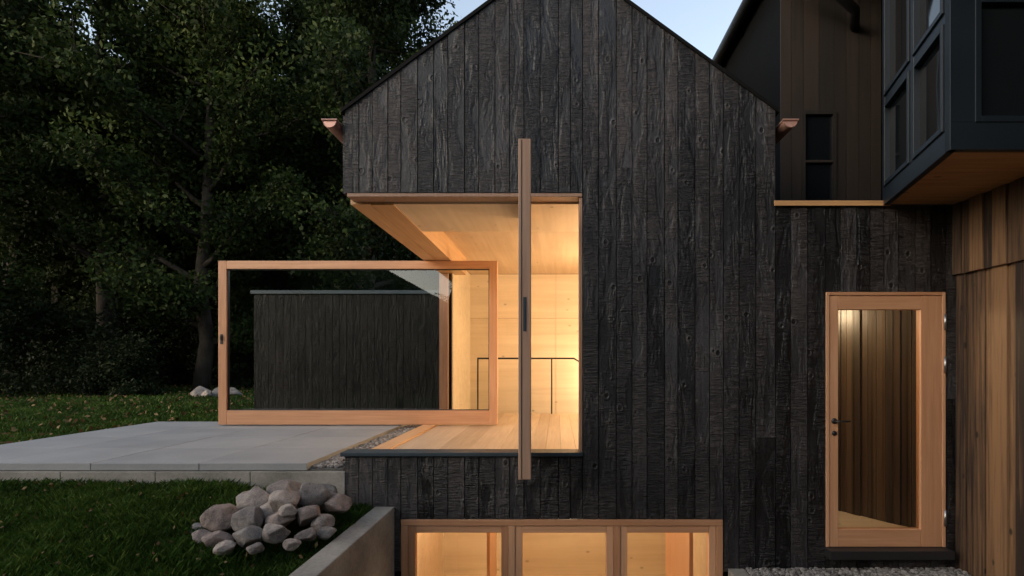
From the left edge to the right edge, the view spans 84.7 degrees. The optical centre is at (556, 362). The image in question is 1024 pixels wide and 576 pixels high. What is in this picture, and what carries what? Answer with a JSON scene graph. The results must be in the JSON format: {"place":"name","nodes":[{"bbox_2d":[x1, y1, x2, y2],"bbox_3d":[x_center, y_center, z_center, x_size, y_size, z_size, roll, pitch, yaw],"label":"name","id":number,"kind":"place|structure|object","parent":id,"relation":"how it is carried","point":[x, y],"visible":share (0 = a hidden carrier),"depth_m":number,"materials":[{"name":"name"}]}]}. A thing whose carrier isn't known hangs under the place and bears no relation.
{"place":"outdoors","nodes":[
{"label":"outdoors","id":0,"kind":"place"},
{"bbox_2d":[0,330,373,575],"bbox_3d":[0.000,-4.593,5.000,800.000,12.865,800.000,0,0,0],"label":"ground","id":1,"kind":"structure","parent":0,"point":[371,508],"depth_m":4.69,"materials":[{"name":"green plant"}]},
{"bbox_2d":[0,114,98,298],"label":"deciduous tree","id":2,"kind":"object","parent":1,"relation":"on","point":[69,284],"depth_m":27.29,"materials":[{"name":"green plant"}]},
{"bbox_2d":[0,21,106,314],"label":"deciduous tree","id":3,"kind":"object","parent":1,"relation":"on","point":[7,179],"visible":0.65,"depth_m":16.75,"materials":[{"name":"green plant"}]},
{"bbox_2d":[0,49,134,363],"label":"deciduous tree","id":4,"kind":"object","parent":1,"relation":"on","point":[59,291],"visible":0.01,"depth_m":25.83,"materials":[{"name":"green plant"}]},
{"bbox_2d":[0,2,147,386],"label":"deciduous tree","id":5,"kind":"object","parent":1,"relation":"on","point":[22,244],"visible":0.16,"depth_m":21.58,"materials":[{"name":"green plant"}]},
{"bbox_2d":[49,322,171,397],"bbox_3d":[-12.968,0.244,16.599,3.432,2.786,2.518,0,0,0],"label":"flowering shrub","id":6,"kind":"object","parent":1,"relation":"on","point":[107,374],"visible":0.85,"depth_m":16.19,"materials":[{"name":"green plant"}]},
{"bbox_2d":[55,17,217,376],"bbox_3d":[-20.137,-7.772,27.965,11.448,17.459,10.331,0,0,-23],"label":"deciduous tree","id":7,"kind":"object","parent":1,"relation":"on","point":[107,54],"depth_m":26.45,"materials":[{"name":"green plant"}]},
{"bbox_2d":[0,0,293,353],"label":"deciduous tree","id":8,"kind":"object","parent":1,"relation":"on","point":[37,227],"visible":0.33,"depth_m":18.13,"materials":[{"name":"green plant"}]},
{"bbox_2d":[7,4,317,379],"bbox_3d":[-17.929,-8.167,26.507,12.744,18.336,11.147,0,0,-37],"label":"deciduous tree","id":9,"kind":"object","parent":1,"relation":"on","point":[181,258],"visible":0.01,"depth_m":25.26,"materials":[{"name":"green plant"}]},
{"bbox_2d":[0,383,354,575],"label":"fallen leaves","id":10,"kind":"object","parent":1,"relation":"on","point":[114,426],"visible":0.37,"depth_m":10.29,"materials":[{"name":"green plant"}]},
{"bbox_2d":[0,0,355,390],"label":"deciduous tree","id":11,"kind":"object","parent":1,"relation":"on","point":[237,30],"visible":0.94,"depth_m":17.25,"materials":[{"name":"green plant"}]},
{"bbox_2d":[0,422,405,494],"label":"concrete terrace","id":12,"kind":"structure","parent":1,"relation":"on","point":[258,455],"depth_m":5.60,"materials":[{"name":"grey concrete"}]},
{"bbox_2d":[52,0,363,360],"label":"deciduous tree","id":13,"kind":"object","parent":1,"relation":"on","point":[238,298],"visible":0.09,"depth_m":21.74,"materials":[{"name":"green plant"}]},
{"bbox_2d":[190,386,242,396],"bbox_3d":[-9.867,0.901,16.247,1.343,0.446,0.662,0,0,-17],"label":"rock pile","id":14,"kind":"object","parent":1,"relation":"on","point":[201,391],"visible":0.61,"depth_m":16.12,"materials":[{"name":"stone"}]},
{"bbox_2d":[0,271,438,397],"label":"shrubs","id":15,"kind":"object","parent":1,"relation":"on","point":[14,330],"visible":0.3,"depth_m":18.72,"materials":[{"name":"green plant"}]},
{"bbox_2d":[24,124,437,365],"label":"distant trees","id":16,"kind":"object","parent":1,"relation":"on","point":[382,274],"depth_m":33.22,"materials":[{"name":"green plant"}]},
{"bbox_2d":[191,479,351,555],"bbox_3d":[-2.123,1.111,4.247,1.040,0.366,1.144,0,0,0],"label":"rock pile","id":17,"kind":"object","parent":1,"relation":"on","point":[274,508],"visible":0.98,"depth_m":4.01,"materials":[{"name":"stone"}]},
{"bbox_2d":[209,172,348,328],"bbox_3d":[-15.319,-6.069,28.978,9.420,14.069,9.829,0,0,41],"label":"deciduous tree","id":18,"kind":"object","parent":1,"relation":"on","point":[215,311],"visible":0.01,"depth_m":28.04,"materials":[{"name":"green plant"}]},
{"bbox_2d":[198,0,406,289],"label":"deciduous tree","id":19,"kind":"object","parent":1,"relation":"on","point":[286,6],"visible":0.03,"depth_m":23.34,"materials":[{"name":"green plant"}]},
{"bbox_2d":[173,0,458,289],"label":"deciduous tree","id":20,"kind":"object","parent":1,"relation":"on","point":[341,47],"visible":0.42,"depth_m":18.43,"materials":[{"name":"green plant"}]},
{"bbox_2d":[251,0,400,289],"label":"deciduous tree","id":21,"kind":"object","parent":1,"relation":"on","point":[297,65],"visible":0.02,"depth_m":23.01,"materials":[{"name":"green plant"}]},
{"bbox_2d":[289,507,393,575],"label":"wall","id":22,"kind":"structure","parent":1,"relation":"on","point":[363,545],"depth_m":4.21,"materials":[{"name":"concrete"}]},
{"bbox_2d":[250,290,438,408],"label":"black shed","id":23,"kind":"structure","parent":1,"relation":"on","point":[346,349],"depth_m":11.48,"materials":[{"name":"wood"}]},
{"bbox_2d":[253,0,437,289],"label":"deciduous tree","id":24,"kind":"object","parent":1,"relation":"on","point":[286,277],"visible":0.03,"depth_m":23.83,"materials":[{"name":"green plant"}]},
{"bbox_2d":[309,425,420,470],"bbox_3d":[-2.067,1.109,8.210,0.346,0.381,6.380,0,0,0],"label":"gravel strip","id":25,"kind":"object","parent":1,"relation":"on","point":[334,463],"visible":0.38,"depth_m":6.06,"materials":[{"name":"grey gravel"}]},
{"bbox_2d":[452,271,577,412],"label":"interior walls","id":26,"kind":"structure","parent":1,"relation":"on","point":[554,295],"depth_m":11.00,"materials":[{"name":"brown wood"}]},
{"bbox_2d":[371,202,465,274],"bbox_3d":[-1.609,-1.593,7.233,0.209,0.283,4.134,0,0,0],"label":"side lintel lining","id":27,"kind":"object","parent":26,"relation":"attached to","point":[439,246],"visible":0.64,"depth_m":6.73,"materials":[{"name":"beige wood"}]},
{"bbox_2d":[394,202,578,273],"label":"ceiling","id":28,"kind":"structure","parent":26,"relation":"attached to","point":[480,231],"depth_m":6.15,"materials":[{"name":"brown wood"}]},
{"bbox_2d":[470,318,577,318],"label":"panel joints","id":29,"kind":"object","parent":26,"relation":"attached to","point":[531,318],"visible":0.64,"depth_m":10.99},
{"bbox_2d":[417,533,706,575],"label":"basement walls","id":30,"kind":"structure","parent":1,"relation":"on","point":[544,554],"depth_m":8.40,"materials":[{"name":"beige wood"}]},
{"bbox_2d":[394,413,577,448],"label":"interior floor","id":31,"kind":"structure","parent":30,"relation":"on","point":[554,431],"depth_m":6.93,"materials":[{"name":"beige wood"}]},
{"bbox_2d":[477,358,577,413],"bbox_3d":[-0.391,0.410,9.860,2.022,0.990,0.024,0,0,0],"label":"stair railing","id":32,"kind":"object","parent":31,"relation":"on","point":[514,358],"visible":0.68,"depth_m":9.85,"materials":[{"name":"metal"}]},
{"bbox_2d":[394,0,727,575],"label":"structure","id":33,"kind":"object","parent":30,"relation":"on","point":[450,365],"visible":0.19,"depth_m":5.00,"materials":[{"name":"black wood"}]},
{"bbox_2d":[372,425,436,448],"bbox_3d":[-1.811,0.907,7.157,0.190,0.045,3.985,0,0,0],"label":"threshold","id":34,"kind":"object","parent":33,"relation":"on","point":[395,442],"visible":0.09,"depth_m":6.60,"materials":[{"name":"brown wood"}]},
{"bbox_2d":[340,449,582,455],"bbox_3d":[-0.843,0.815,5.056,2.146,0.034,0.213,0,0,0],"label":"window sill","id":35,"kind":"structure","parent":33,"relation":"on","point":[456,452],"depth_m":4.96,"materials":[{"name":"metal"}]},
{"bbox_2d":[347,193,581,451],"bbox_3d":[-0.839,-0.325,7.074,2.134,2.370,4.183,0,0,0],"label":"opening frame","id":36,"kind":"object","parent":33,"relation":"attached to","point":[361,202],"visible":0.82,"depth_m":5.13,"materials":[{"name":"brown wood"}]},
{"bbox_2d":[341,0,778,116],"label":"roof","id":37,"kind":"structure","parent":33,"relation":"on","point":[488,2],"depth_m":4.96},
{"bbox_2d":[401,518,722,575],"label":"frame","id":38,"kind":"object","parent":33,"relation":"attached to","point":[512,531],"visible":0.98,"depth_m":4.98,"materials":[{"name":"brown wood"}]},
{"bbox_2d":[343,0,955,571],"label":"cladding","id":39,"kind":"structure","parent":33,"relation":"attached to","point":[711,274],"depth_m":4.98,"materials":[{"name":"black wood"}]},
{"bbox_2d":[321,119,342,143],"bbox_3d":[-2.001,-2.106,8.959,0.142,0.076,8.082,0,0,0],"label":"gutter","id":40,"kind":"object","parent":39,"relation":"attached to","point":[335,128],"visible":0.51,"depth_m":4.99,"materials":[{"name":"orange metal"}]},
{"bbox_2d":[775,119,798,144],"bbox_3d":[2.058,-2.106,8.959,0.142,0.076,8.082,0,0,0],"label":"gutter","id":41,"kind":"object","parent":39,"relation":"attached to","point":[783,128],"visible":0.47,"depth_m":5.00,"materials":[{"name":"orange metal"}]},
{"bbox_2d":[773,200,882,204],"bbox_3d":[2.437,-1.420,5.155,1.027,0.036,0.390,0,0,0],"label":"ledge cap","id":42,"kind":"object","parent":39,"relation":"attached to","point":[826,200],"visible":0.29,"depth_m":4.96,"materials":[{"name":"brown wood"}]},
{"bbox_2d":[825,292,945,546],"bbox_3d":[2.921,0.507,5.045,1.063,2.265,0.150,0,0,0],"label":"entrance door","id":43,"kind":"structure","parent":39,"relation":"attached to","point":[929,530],"depth_m":4.98,"materials":[{"name":"brown wood"}]},
{"bbox_2d":[831,418,850,435],"bbox_3d":[2.510,0.573,4.947,0.141,0.158,0.062,0,0,0],"label":"handle","id":44,"kind":"object","parent":43,"relation":"attached to","point":[834,421],"visible":1,"depth_m":4.97,"materials":[{"name":"metal"}]},
{"bbox_2d":[944,314,946,525],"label":"hinges","id":45,"kind":"object","parent":43,"relation":"attached to","point":[945,371],"visible":1,"depth_m":4.95,"materials":[{"name":"metal"}]},
{"bbox_2d":[825,547,954,559],"bbox_3d":[2.921,1.681,4.985,1.083,0.077,0.230,0,0,0],"label":"doorstep","id":46,"kind":"object","parent":39,"relation":"on","point":[888,553],"visible":0.69,"depth_m":4.87,"materials":[{"name":"metal"}]},
{"bbox_2d":[838,502,905,526],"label":"hall floor","id":47,"kind":"structure","parent":33,"relation":"on","point":[845,519],"depth_m":5.60,"materials":[{"name":"brown wood"}]},
{"bbox_2d":[861,310,861,501],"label":"hall walls","id":48,"kind":"structure","parent":47,"relation":"on","point":[861,405],"depth_m":6.43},
{"bbox_2d":[838,310,915,526],"bbox_3d":[3.031,0.179,6.041,0.034,2.838,1.651,0,0,-32],"label":"hall screen","id":49,"kind":"object","parent":47,"relation":"on","point":[888,416],"visible":0.29,"depth_m":5.67,"materials":[{"name":"brown wood"}]},
{"bbox_2d":[728,569,749,575],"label":"light well","id":50,"kind":"object","parent":1,"relation":"on","point":[737,572],"visible":1,"depth_m":4.88,"materials":[{"name":"concrete"}]},
{"bbox_2d":[744,567,971,575],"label":"gravel bed","id":51,"kind":"object","parent":1,"relation":"on","point":[871,571],"visible":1,"depth_m":4.85,"materials":[{"name":"grey gravel"}]},
{"bbox_2d":[881,0,952,204],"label":"structure","id":52,"kind":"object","parent":1,"relation":"on","point":[882,112],"depth_m":6.17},
{"bbox_2d":[720,0,757,65],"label":"roof","id":53,"kind":"structure","parent":52,"relation":"on","point":[739,31],"depth_m":7.52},
{"bbox_2d":[712,0,859,64],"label":"gutter and downpipe","id":54,"kind":"object","parent":53,"relation":"attached to","point":[852,7],"visible":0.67,"depth_m":7.10,"materials":[{"name":"metal"}]},
{"bbox_2d":[952,177,1023,575],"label":"wall boards","id":55,"kind":"object","parent":1,"relation":"on","point":[988,249],"depth_m":4.59,"materials":[{"name":"brown wood"}]},
{"bbox_2d":[218,261,497,424],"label":"stiles","id":56,"kind":"object","parent":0,"point":[493,343],"visible":0.88,"depth_m":7.96,"materials":[{"name":"brown wood"}]},
{"bbox_2d":[220,334,222,343],"bbox_3d":[-4.760,-0.330,7.940,0.040,0.140,0.030,0,0,0],"label":"latch","id":57,"kind":"object","parent":56,"relation":"attached to","point":[221,338],"visible":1,"depth_m":7.95,"materials":[{"name":"metal"}]},
{"bbox_2d":[227,261,488,424],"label":"rails","id":58,"kind":"object","parent":56,"relation":"attached to","point":[357,417],"visible":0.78,"depth_m":7.96,"materials":[{"name":"brown wood"}]},
{"bbox_2d":[227,269,488,409],"bbox_3d":[-2.828,-0.323,8.000,3.734,2.014,0.040,0,0,0],"label":"gasket","id":59,"kind":"object","parent":58,"relation":"attached to","point":[228,339],"visible":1,"depth_m":7.99,"materials":[{"name":"rubber"}]},
{"bbox_2d":[49,0,741,78],"label":"sky","id":60,"kind":"structure","parent":0,"point":[703,24],"materials":[{"name":"blue"}]},
{"bbox_2d":[487,533,692,575],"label":"basement timber","id":61,"kind":"object","parent":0,"point":[679,554],"visible":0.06,"depth_m":6.18,"materials":[{"name":"brown wood"}]},
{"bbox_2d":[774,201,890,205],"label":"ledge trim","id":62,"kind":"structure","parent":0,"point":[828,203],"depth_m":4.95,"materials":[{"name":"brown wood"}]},
{"bbox_2d":[891,152,1023,203],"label":"soffit","id":63,"kind":"structure","parent":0,"point":[955,177],"depth_m":4.25,"materials":[{"name":"brown wood"}]},
{"bbox_2d":[882,124,944,189],"bbox_3d":[3.235,-1.560,4.320,1.330,0.060,1.300,0,0,0],"label":"window sill","id":64,"kind":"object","parent":63,"relation":"on","point":[917,156],"visible":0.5,"depth_m":4.15,"materials":[{"name":"paint"}]},
{"bbox_2d":[883,0,1023,204],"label":"frames","id":65,"kind":"structure","parent":64,"relation":"on","point":[954,29],"depth_m":3.69,"materials":[{"name":"blue paint"}]},
{"bbox_2d":[890,0,1023,175],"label":"glazing","id":66,"kind":"structure","parent":64,"relation":"on","point":[1002,60],"depth_m":3.69,"materials":[{"name":"black"}]},
{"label":"rails","id":67,"kind":"object","parent":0,"visible":0},
{"bbox_2d":[518,139,530,479],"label":"stiles","id":68,"kind":"object","parent":67,"relation":"attached to","point":[526,293],"visible":0.92,"depth_m":3.60,"materials":[{"name":"brown wood"}]},
{"bbox_2d":[521,140,521,478],"bbox_3d":[-0.226,-0.340,3.598,0.005,2.180,0.002,0,0,-3],"label":"edge seal","id":69,"kind":"object","parent":68,"relation":"attached to","point":[521,309],"visible":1,"depth_m":3.60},
{"bbox_2d":[523,297,525,330],"bbox_3d":[-0.206,-0.310,3.597,0.020,0.220,0.006,0,0,-3],"label":"edge lock","id":70,"kind":"object","parent":68,"relation":"attached to","point":[524,313],"visible":1,"depth_m":3.60,"materials":[{"name":"metal"}]},
{"bbox_3d":[2.756,-1.380,6.980,1.607,0.040,3.240,0,0,0],"label":"flat roof","id":71,"kind":"object","parent":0,"visible":0},
{"bbox_2d":[722,0,779,199],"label":"structure","id":72,"kind":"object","parent":71,"relation":"on","point":[752,60],"visible":0.08,"depth_m":6.75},
{"bbox_2d":[780,0,880,199],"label":"wall boards","id":73,"kind":"object","parent":71,"relation":"on","point":[829,60],"depth_m":6.18,"materials":[{"name":"brown wood"}]},
{"bbox_2d":[802,110,836,199],"bbox_3d":[2.888,-2.110,6.178,0.375,1.320,0.045,0,0,0],"label":"window frame","id":74,"kind":"object","parent":73,"relation":"attached to","point":[833,114],"visible":0.66,"depth_m":6.16,"materials":[{"name":"black metal"}]},
{"bbox_2d":[806,116,831,199],"bbox_3d":[2.890,-2.095,6.195,0.320,1.290,0.001,0,0,0],"label":"window glass","id":75,"kind":"object","parent":74,"relation":"in","point":[818,147],"visible":0.6,"depth_m":6.20,"materials":[{"name":"black glass"}]}
]}

